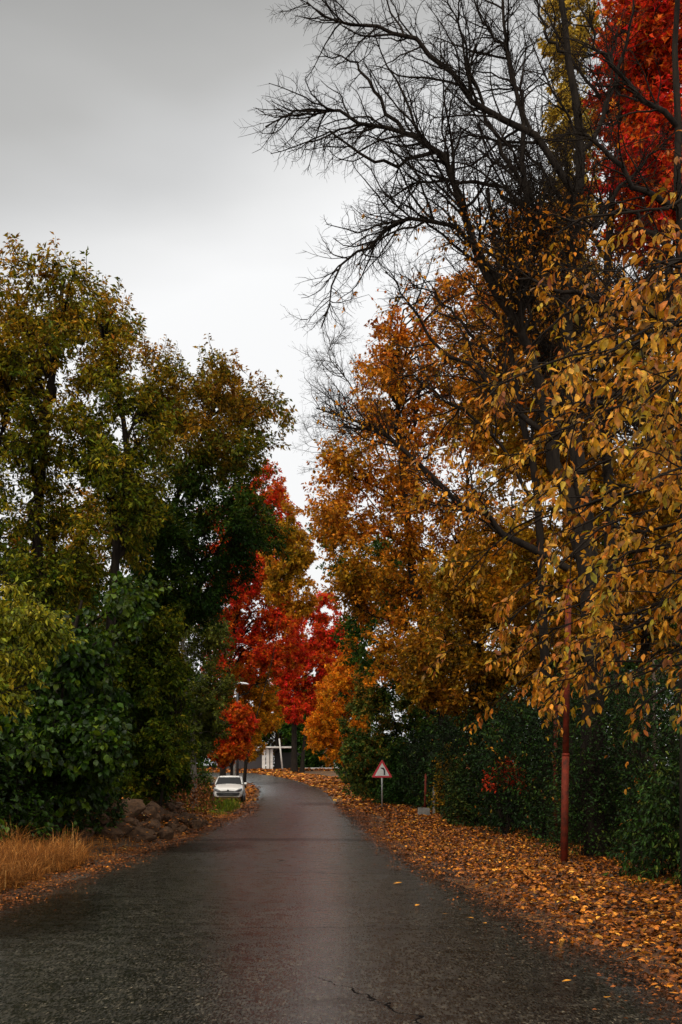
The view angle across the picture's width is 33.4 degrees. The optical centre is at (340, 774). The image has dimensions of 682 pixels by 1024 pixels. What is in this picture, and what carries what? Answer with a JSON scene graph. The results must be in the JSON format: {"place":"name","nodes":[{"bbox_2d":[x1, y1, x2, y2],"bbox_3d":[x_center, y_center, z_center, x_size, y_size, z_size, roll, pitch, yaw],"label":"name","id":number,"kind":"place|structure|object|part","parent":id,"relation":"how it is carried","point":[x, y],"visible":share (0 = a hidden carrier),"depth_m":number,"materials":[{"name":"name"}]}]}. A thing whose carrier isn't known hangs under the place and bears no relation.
{"place":"outdoors","nodes":[
{"label":"outdoors","id":0,"kind":"place"},
{"bbox_2d":[0,0,680,767],"label":"sky","id":1,"kind":"structure","parent":0,"point":[120,140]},
{"bbox_2d":[0,773,681,1023],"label":"road","id":2,"kind":"structure","parent":0,"point":[326,921],"depth_m":10.40,"materials":[{"name":"grey asphalt"}]},
{"bbox_2d":[0,765,681,994],"bbox_3d":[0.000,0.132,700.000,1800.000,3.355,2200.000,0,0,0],"label":"ground","id":3,"kind":"structure","parent":0,"point":[323,772],"depth_m":16.99,"materials":[{"name":"brown plant"}]},
{"bbox_2d":[0,732,77,846],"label":"shrub","id":4,"kind":"object","parent":3,"relation":"on","point":[9,808],"visible":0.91,"depth_m":21.46,"materials":[{"name":"green plant"}]},
{"bbox_2d":[0,575,88,731],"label":"tree","id":5,"kind":"object","parent":3,"relation":"on","point":[36,628],"visible":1,"depth_m":14.28,"materials":[{"name":"green plant"}]},
{"bbox_2d":[0,539,104,696],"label":"background tree","id":6,"kind":"object","parent":3,"relation":"on","point":[90,632],"visible":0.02,"depth_m":47.91,"materials":[{"name":"green plant"}]},
{"bbox_2d":[0,821,109,893],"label":"dry grass","id":7,"kind":"structure","parent":3,"relation":"on","point":[23,863],"depth_m":18.34,"materials":[{"name":"plant"}]},
{"bbox_2d":[0,775,136,840],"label":"shrub","id":8,"kind":"object","parent":3,"relation":"on","point":[68,815],"visible":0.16,"depth_m":25.05,"materials":[{"name":"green plant"}]},
{"bbox_2d":[3,483,134,628],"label":"background tree","id":9,"kind":"object","parent":3,"relation":"on","point":[90,495],"visible":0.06,"depth_m":59.50,"materials":[{"name":"green plant"}]},
{"bbox_2d":[70,827,94,842],"bbox_3d":[-5.588,1.366,24.508,0.596,0.358,0.346,-22,19,-5],"label":"rock","id":10,"kind":"object","parent":3,"relation":"on","point":[84,835],"visible":0.67,"depth_m":24.41,"materials":[{"name":"brown stone"}]},
{"bbox_2d":[0,571,172,845],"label":"tree","id":11,"kind":"object","parent":3,"relation":"on","point":[76,724],"visible":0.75,"depth_m":22.50,"materials":[{"name":"green plant"}]},
{"bbox_2d":[0,231,186,828],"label":"tree","id":12,"kind":"object","parent":3,"relation":"on","point":[49,336],"visible":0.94,"depth_m":25.93,"materials":[{"name":"green plant"}]},
{"bbox_2d":[94,824,123,840],"bbox_3d":[-5.171,1.279,25.391,0.722,0.322,0.502,17,21,23],"label":"rock","id":13,"kind":"object","parent":3,"relation":"on","point":[115,833],"visible":0.73,"depth_m":25.20,"materials":[{"name":"brown stone"}]},
{"bbox_2d":[95,814,109,824],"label":"rock","id":14,"kind":"object","parent":13,"relation":"on","point":[105,821],"visible":0.77,"depth_m":25.11,"materials":[{"name":"brown stone"}]},
{"bbox_2d":[48,748,181,817],"bbox_3d":[-6.745,-0.075,33.069,4.129,3.224,4.023,0,0,0],"label":"shrub","id":15,"kind":"object","parent":3,"relation":"on","point":[147,795],"visible":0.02,"depth_m":32.83,"materials":[{"name":"green plant"}]},
{"bbox_2d":[114,821,134,835],"bbox_3d":[-5.047,1.272,26.002,0.666,0.397,0.624,0,0,-29],"label":"rock","id":16,"kind":"object","parent":3,"relation":"on","point":[120,825],"visible":0.39,"depth_m":25.77,"materials":[{"name":"brown stone"}]},
{"bbox_2d":[34,811,223,862],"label":"dry grass","id":17,"kind":"structure","parent":3,"relation":"on","point":[120,841],"depth_m":24.18,"materials":[{"name":"plant"}]},
{"bbox_2d":[0,803,261,921],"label":"leaf crumbs","id":18,"kind":"object","parent":3,"relation":"on","point":[240,814],"visible":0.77,"depth_m":21.31,"materials":[{"name":"brown plant"}]},
{"bbox_2d":[0,782,261,904],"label":"leaf litter","id":19,"kind":"object","parent":3,"relation":"on","point":[249,787],"visible":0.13,"depth_m":29.75,"materials":[{"name":"orange plant"}]},
{"bbox_2d":[120,816,141,826],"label":"rock","id":20,"kind":"object","parent":3,"relation":"on","point":[130,820],"visible":0.38,"depth_m":26.24,"materials":[{"name":"brown stone"}]},
{"bbox_2d":[132,836,139,842],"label":"rock","id":21,"kind":"object","parent":3,"relation":"on","point":[136,838],"visible":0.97,"depth_m":25.60,"materials":[{"name":"brown stone"}]},
{"bbox_2d":[125,827,156,841],"bbox_3d":[-4.606,1.405,26.152,0.746,0.414,0.372,0,0,-4],"label":"rock","id":22,"kind":"object","parent":3,"relation":"on","point":[143,834],"visible":0.66,"depth_m":26.02,"materials":[{"name":"brown stone"}]},
{"bbox_2d":[136,812,147,821],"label":"rock","id":23,"kind":"object","parent":3,"relation":"on","point":[141,816],"visible":0.25,"depth_m":28.30,"materials":[{"name":"brown stone"}]},
{"bbox_2d":[65,576,220,769],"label":"background tree","id":24,"kind":"object","parent":3,"relation":"on","point":[104,604],"visible":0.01,"depth_m":50.61,"materials":[{"name":"green plant"}]},
{"bbox_2d":[65,794,221,836],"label":"leaf litter","id":25,"kind":"object","parent":3,"relation":"on","point":[149,822],"visible":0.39,"depth_m":31.09,"materials":[{"name":"brown plant"}]},
{"bbox_2d":[105,802,123,814],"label":"rock","id":26,"kind":"object","parent":25,"relation":"on","point":[110,809],"visible":0.35,"depth_m":26.34,"materials":[{"name":"brown stone"}]},
{"bbox_2d":[118,798,145,817],"bbox_3d":[-5.070,0.888,27.499,0.702,0.502,0.659,-7,29,-12],"label":"rock","id":27,"kind":"object","parent":25,"relation":"on","point":[137,806],"visible":0.59,"depth_m":27.36,"materials":[{"name":"brown stone"}]},
{"bbox_2d":[140,821,148,827],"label":"rock","id":28,"kind":"object","parent":3,"relation":"on","point":[142,823],"visible":0.36,"depth_m":27.19,"materials":[{"name":"brown stone"}]},
{"bbox_2d":[89,585,201,806],"bbox_3d":[-5.720,-1.950,31.509,3.734,6.623,3.894,0,0,0],"label":"tree","id":29,"kind":"object","parent":3,"relation":"on","point":[152,678],"visible":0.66,"depth_m":30.72,"materials":[{"name":"green plant"}]},
{"bbox_2d":[145,824,157,831],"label":"rock","id":30,"kind":"object","parent":3,"relation":"on","point":[149,826],"visible":0.4,"depth_m":27.27,"materials":[{"name":"brown stone"}]},
{"bbox_2d":[145,818,160,828],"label":"rock","id":31,"kind":"object","parent":3,"relation":"on","point":[153,820],"visible":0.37,"depth_m":28.65,"materials":[{"name":"brown stone"}]},
{"bbox_2d":[143,806,156,818],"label":"rock","id":32,"kind":"object","parent":31,"relation":"on","point":[152,810],"visible":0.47,"depth_m":28.63,"materials":[{"name":"brown stone"}]},
{"bbox_2d":[146,801,164,818],"bbox_3d":[-4.970,0.976,29.994,0.614,0.556,0.811,0,0,12],"label":"rock","id":33,"kind":"object","parent":3,"relation":"on","point":[159,808],"visible":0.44,"depth_m":29.76,"materials":[{"name":"brown stone"}]},
{"bbox_2d":[157,826,173,840],"bbox_3d":[-4.219,1.478,27.382,0.380,0.442,0.375,0,0,-26],"label":"rock","id":34,"kind":"object","parent":3,"relation":"on","point":[168,834],"visible":0.79,"depth_m":27.26,"materials":[{"name":"brown stone"}]},
{"bbox_2d":[161,810,174,821],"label":"rock","id":35,"kind":"object","parent":3,"relation":"on","point":[166,817],"visible":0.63,"depth_m":31.26,"materials":[{"name":"brown stone"}]},
{"bbox_2d":[117,772,222,818],"bbox_3d":[-6.098,0.560,38.137,4.447,1.994,5.272,0,0,0],"label":"shrub","id":36,"kind":"object","parent":3,"relation":"on","point":[198,798],"visible":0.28,"depth_m":37.61,"materials":[{"name":"green plant"}]},
{"bbox_2d":[165,819,177,826],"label":"rock","id":37,"kind":"object","parent":3,"relation":"on","point":[174,821],"visible":0.43,"depth_m":31.09,"materials":[{"name":"brown stone"}]},
{"bbox_2d":[164,813,178,823],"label":"rock","id":38,"kind":"object","parent":3,"relation":"on","point":[174,817],"visible":0.31,"depth_m":31.72,"materials":[{"name":"brown stone"}]},
{"bbox_2d":[167,823,177,827],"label":"rock","id":39,"kind":"object","parent":3,"relation":"on","point":[171,825],"visible":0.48,"depth_m":30.30,"materials":[{"name":"brown stone"}]},
{"bbox_2d":[179,824,187,831],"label":"rock","id":40,"kind":"object","parent":3,"relation":"on","point":[184,828],"visible":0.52,"depth_m":30.61,"materials":[{"name":"brown stone"}]},
{"bbox_2d":[178,812,196,825],"bbox_3d":[-4.558,1.340,33.040,0.532,0.455,0.689,0,0,29],"label":"rock","id":41,"kind":"object","parent":3,"relation":"on","point":[186,823],"visible":0.51,"depth_m":32.84,"materials":[{"name":"brown stone"}]},
{"bbox_2d":[172,759,215,798],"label":"shrub","id":42,"kind":"object","parent":3,"relation":"on","point":[202,780],"visible":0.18,"depth_m":63.71,"materials":[{"name":"green plant"}]},
{"bbox_2d":[190,820,202,828],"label":"rock","id":43,"kind":"object","parent":3,"relation":"on","point":[195,824],"visible":0.69,"depth_m":32.60,"materials":[{"name":"brown stone"}]},
{"bbox_2d":[96,313,298,783],"bbox_3d":[-4.325,-5.740,33.869,6.155,14.135,7.169,0,0,0],"label":"tree","id":44,"kind":"object","parent":3,"relation":"on","point":[224,452],"visible":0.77,"depth_m":32.55,"materials":[{"name":"green plant"}]},
{"bbox_2d":[179,734,216,767],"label":"shrub","id":45,"kind":"object","parent":3,"relation":"on","point":[205,760],"visible":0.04,"depth_m":157.54,"materials":[{"name":"green plant"}]},
{"bbox_2d":[164,576,243,805],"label":"tree","id":46,"kind":"object","parent":3,"relation":"on","point":[206,719],"visible":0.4,"depth_m":45.44,"materials":[{"name":"green plant"}]},
{"bbox_2d":[180,796,244,814],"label":"green grass","id":47,"kind":"structure","parent":3,"relation":"on","point":[227,805],"depth_m":49.76,"materials":[{"name":"green plant"}]},
{"bbox_2d":[211,775,246,801],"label":"parked car","id":48,"kind":"object","parent":3,"relation":"on","point":[229,786],"visible":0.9,"depth_m":61.90,"materials":[{"name":"white paint"}]},
{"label":"window","id":49,"kind":"part","parent":48,"relation":"part of","materials":[{"name":"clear glass"}]},
{"bbox_2d":[207,700,260,798],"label":"tree","id":50,"kind":"object","parent":3,"relation":"on","point":[231,750],"visible":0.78,"depth_m":67.36,"materials":[{"name":"orange plant"}]},
{"bbox_2d":[234,682,247,775],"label":"street lamp","id":51,"kind":"object","parent":3,"relation":"on","point":[237,761],"visible":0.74,"depth_m":73.93,"materials":[{"name":"grey metal"}]},
{"bbox_2d":[204,705,282,764],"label":"shrub","id":52,"kind":"object","parent":3,"relation":"on","point":[269,743],"visible":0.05,"depth_m":161.74,"materials":[{"name":"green plant"}]},
{"bbox_2d":[224,646,285,786],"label":"tree","id":53,"kind":"object","parent":3,"relation":"on","point":[268,723],"visible":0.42,"depth_m":87.12,"materials":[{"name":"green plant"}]},
{"bbox_2d":[198,458,318,775],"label":"maple tree","id":54,"kind":"object","parent":3,"relation":"on","point":[258,638],"visible":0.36,"depth_m":82.93,"materials":[{"name":"red plant"}]},
{"bbox_2d":[226,746,300,768],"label":"building","id":55,"kind":"structure","parent":3,"relation":"on","point":[259,762],"depth_m":150.50,"materials":[{"name":"paint"}]},
{"bbox_2d":[226,753,261,768],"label":"wall","id":56,"kind":"structure","parent":55,"relation":"in","point":[256,764],"depth_m":150.49,"materials":[{"name":"grey"}]},
{"bbox_2d":[197,767,335,772],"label":"leaf litter","id":57,"kind":"object","parent":3,"relation":"on","point":[217,770],"visible":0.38,"depth_m":144.28,"materials":[{"name":"orange plant"}]},
{"bbox_2d":[279,738,282,768],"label":"metal pole","id":58,"kind":"object","parent":3,"relation":"on","point":[280,754],"visible":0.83,"depth_m":148.91,"materials":[{"name":"metal"}]},
{"bbox_2d":[243,492,322,781],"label":"tree","id":59,"kind":"object","parent":3,"relation":"on","point":[304,557],"visible":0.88,"depth_m":75.17,"materials":[{"name":"orange plant"}]},
{"bbox_2d":[211,771,377,801],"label":"leaf litter","id":60,"kind":"object","parent":3,"relation":"on","point":[333,785],"visible":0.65,"depth_m":101.92,"materials":[{"name":"orange plant"}]},
{"bbox_2d":[242,673,347,751],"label":"background tree","id":61,"kind":"object","parent":3,"relation":"on","point":[285,731],"visible":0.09,"depth_m":154.76,"materials":[{"name":"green plant"}]},
{"bbox_2d":[273,738,323,768],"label":"shrub","id":62,"kind":"object","parent":3,"relation":"on","point":[289,750],"visible":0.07,"depth_m":156.74,"materials":[{"name":"green plant"}]},
{"bbox_2d":[269,591,356,771],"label":"maple tree","id":63,"kind":"object","parent":3,"relation":"on","point":[322,644],"visible":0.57,"depth_m":138.13,"materials":[{"name":"red plant"}]},
{"bbox_2d":[291,702,351,767],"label":"shrub","id":64,"kind":"object","parent":3,"relation":"on","point":[309,761],"visible":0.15,"depth_m":152.11,"materials":[{"name":"green plant"}]},
{"bbox_2d":[300,634,378,782],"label":"tree","id":65,"kind":"object","parent":3,"relation":"on","point":[322,733],"visible":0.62,"depth_m":98.59,"materials":[{"name":"orange plant"}]},
{"bbox_2d":[335,613,377,717],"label":"background tree","id":66,"kind":"object","parent":3,"relation":"on","point":[354,667],"visible":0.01,"depth_m":168.63,"materials":[{"name":"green plant"}]},
{"bbox_2d":[331,720,388,777],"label":"shrub","id":67,"kind":"object","parent":3,"relation":"on","point":[338,770],"visible":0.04,"depth_m":110.94,"materials":[{"name":"green plant"}]},
{"bbox_2d":[347,737,381,798],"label":"shrub","id":68,"kind":"object","parent":3,"relation":"on","point":[370,795],"visible":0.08,"depth_m":68.72,"materials":[{"name":"green plant"}]},
{"bbox_2d":[286,306,444,692],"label":"bare tree","id":69,"kind":"object","parent":3,"relation":"on","point":[335,366],"visible":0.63,"depth_m":51.95,"materials":[{"name":"grey plant"}]},
{"bbox_2d":[306,522,441,735],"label":"tree","id":70,"kind":"object","parent":3,"relation":"on","point":[361,651],"visible":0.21,"depth_m":54.92,"materials":[{"name":"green plant"}]},
{"bbox_2d":[372,760,391,807],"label":"road sign","id":71,"kind":"object","parent":3,"relation":"on","point":[382,771],"visible":0.94,"depth_m":49.59,"materials":[{"name":"metal"}]},
{"bbox_2d":[371,726,417,804],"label":"shrub","id":72,"kind":"object","parent":3,"relation":"on","point":[389,790],"visible":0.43,"depth_m":55.58,"materials":[{"name":"green plant"}]},
{"bbox_2d":[336,653,456,803],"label":"tree","id":73,"kind":"object","parent":3,"relation":"on","point":[373,704],"visible":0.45,"depth_m":57.02,"materials":[{"name":"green plant"}]},
{"bbox_2d":[418,807,429,814],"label":"concrete block","id":74,"kind":"object","parent":3,"relation":"on","point":[425,811],"depth_m":40.38,"materials":[{"name":"grey concrete"}]},
{"bbox_2d":[424,774,426,807],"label":"iron post","id":75,"kind":"object","parent":3,"relation":"on","point":[425,783],"visible":0.83,"depth_m":42.97,"materials":[{"name":"brown metal"}]},
{"bbox_2d":[410,722,461,808],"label":"shrub","id":76,"kind":"object","parent":3,"relation":"on","point":[415,803],"visible":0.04,"depth_m":49.47,"materials":[{"name":"green plant"}]},
{"bbox_2d":[426,745,454,813],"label":"shrub","id":77,"kind":"object","parent":3,"relation":"on","point":[436,788],"visible":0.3,"depth_m":41.37,"materials":[{"name":"green plant"}]},
{"bbox_2d":[294,239,599,798],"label":"tree","id":78,"kind":"object","parent":3,"relation":"on","point":[342,531],"visible":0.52,"depth_m":44.50,"materials":[{"name":"orange plant"}]},
{"bbox_2d":[233,0,681,856],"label":"bare tree","id":79,"kind":"object","parent":3,"relation":"on","point":[513,226],"visible":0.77,"depth_m":20.90,"materials":[{"name":"black plant"}]},
{"bbox_2d":[430,742,499,826],"bbox_3d":[3.855,0.330,33.902,2.341,2.701,3.406,0,0,0],"label":"shrub","id":80,"kind":"object","parent":3,"relation":"on","point":[458,800],"visible":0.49,"depth_m":33.58,"materials":[{"name":"green plant"}]},
{"bbox_2d":[404,677,537,803],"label":"shrub","id":81,"kind":"object","parent":3,"relation":"on","point":[427,720],"visible":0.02,"depth_m":54.28,"materials":[{"name":"green plant"}]},
{"bbox_2d":[388,542,577,821],"bbox_3d":[4.448,-2.880,35.881,5.964,9.026,5.869,0,0,0],"label":"tree","id":82,"kind":"object","parent":3,"relation":"on","point":[461,666],"visible":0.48,"depth_m":34.77,"materials":[{"name":"orange plant"}]},
{"bbox_2d":[481,754,528,833],"bbox_3d":[4.166,0.513,28.542,1.228,2.166,1.271,0,0,-28],"label":"shrub","id":83,"kind":"object","parent":3,"relation":"on","point":[493,787],"visible":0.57,"depth_m":28.47,"materials":[{"name":"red plant"}]},
{"bbox_2d":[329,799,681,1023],"bbox_3d":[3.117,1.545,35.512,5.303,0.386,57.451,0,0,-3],"label":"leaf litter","id":84,"kind":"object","parent":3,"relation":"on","point":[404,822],"visible":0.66,"depth_m":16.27,"materials":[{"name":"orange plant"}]},
{"bbox_2d":[348,647,679,874],"bbox_3d":[4.156,-0.531,50.431,4.474,4.632,75.832,0,0,-3],"label":"hedge","id":85,"kind":"object","parent":3,"relation":"on","point":[500,746],"visible":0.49,"depth_m":26.00,"materials":[{"name":"green plant"}]},
{"bbox_2d":[364,0,673,837],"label":"bare tree","id":86,"kind":"object","parent":3,"relation":"on","point":[548,348],"visible":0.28,"depth_m":26.92,"materials":[{"name":"black plant"}]},
{"bbox_2d":[397,130,681,747],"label":"tree","id":87,"kind":"object","parent":3,"relation":"on","point":[649,455],"visible":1,"depth_m":10.01,"materials":[{"name":"yellow plant"}]},
{"bbox_2d":[553,687,557,842],"bbox_3d":[4.628,-0.153,24.500,0.120,3.550,0.120,0,0,0],"label":"fence post","id":88,"kind":"object","parent":3,"relation":"on","point":[555,744],"visible":0.08,"depth_m":24.46,"materials":[{"name":"red paint"}]},
{"bbox_2d":[436,187,681,817],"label":"tree","id":89,"kind":"object","parent":3,"relation":"on","point":[513,441],"visible":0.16,"depth_m":29.28,"materials":[{"name":"orange plant"}]},
{"bbox_2d":[560,579,571,862],"bbox_3d":[3.943,-0.880,19.900,0.213,5.061,0.138,0,0,0],"label":"iron pole","id":90,"kind":"object","parent":3,"relation":"on","point":[564,800],"visible":0.74,"depth_m":19.85,"materials":[{"name":"brown metal"}]},
{"bbox_2d":[534,0,604,809],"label":"poplar tree","id":91,"kind":"object","parent":3,"relation":"on","point":[571,27],"visible":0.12,"depth_m":43.65,"materials":[{"name":"yellow plant"}]},
{"bbox_2d":[469,0,681,887],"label":"bare tree","id":92,"kind":"object","parent":3,"relation":"on","point":[675,122],"visible":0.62,"depth_m":14.99,"materials":[{"name":"brown plant"}]},
{"bbox_2d":[530,667,633,857],"bbox_3d":[4.524,-0.200,20.887,2.042,3.616,2.038,0,0,0],"label":"shrub","id":93,"kind":"object","parent":3,"relation":"on","point":[581,813],"visible":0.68,"depth_m":20.65,"materials":[{"name":"green plant"}]},
{"bbox_2d":[490,471,680,699],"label":"background tree","id":94,"kind":"object","parent":3,"relation":"on","point":[628,558],"visible":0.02,"depth_m":39.68,"materials":[{"name":"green plant"}]},
{"bbox_2d":[503,588,675,827],"bbox_3d":[8.289,-2.131,36.216,6.713,7.790,11.710,0,0,0],"label":"shrub","id":95,"kind":"object","parent":3,"relation":"on","point":[626,666],"visible":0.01,"depth_m":34.54,"materials":[{"name":"green plant"}]},
{"bbox_2d":[582,659,679,826],"bbox_3d":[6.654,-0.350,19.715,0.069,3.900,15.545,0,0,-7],"label":"shrub","id":96,"kind":"object","parent":3,"relation":"on","point":[653,676],"visible":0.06,"depth_m":22.94,"materials":[{"name":"green plant"}]},
{"bbox_2d":[581,0,681,404],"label":"maple tree","id":97,"kind":"object","parent":3,"relation":"on","point":[659,11],"visible":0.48,"depth_m":25.85,"materials":[{"name":"red plant"}]},
{"bbox_2d":[594,721,681,885],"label":"shrub","id":98,"kind":"object","parent":3,"relation":"on","point":[666,816],"visible":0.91,"depth_m":16.01,"materials":[{"name":"green plant"}]},
{"bbox_2d":[625,641,679,831],"bbox_3d":[9.473,-1.599,24.022,6.875,6.632,9.555,0,0,-23],"label":"shrub","id":99,"kind":"object","parent":3,"relation":"on","point":[658,695],"visible":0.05,"depth_m":24.80,"materials":[{"name":"green plant"}]},
{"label":"rock","id":100,"kind":"object","parent":3,"relation":"on","visible":0},
{"bbox_2d":[165,802,175,810],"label":"rock","id":101,"kind":"object","parent":100,"relation":"on","point":[171,806],"visible":0.73,"depth_m":32.74,"materials":[{"name":"brown stone"}]}
]}

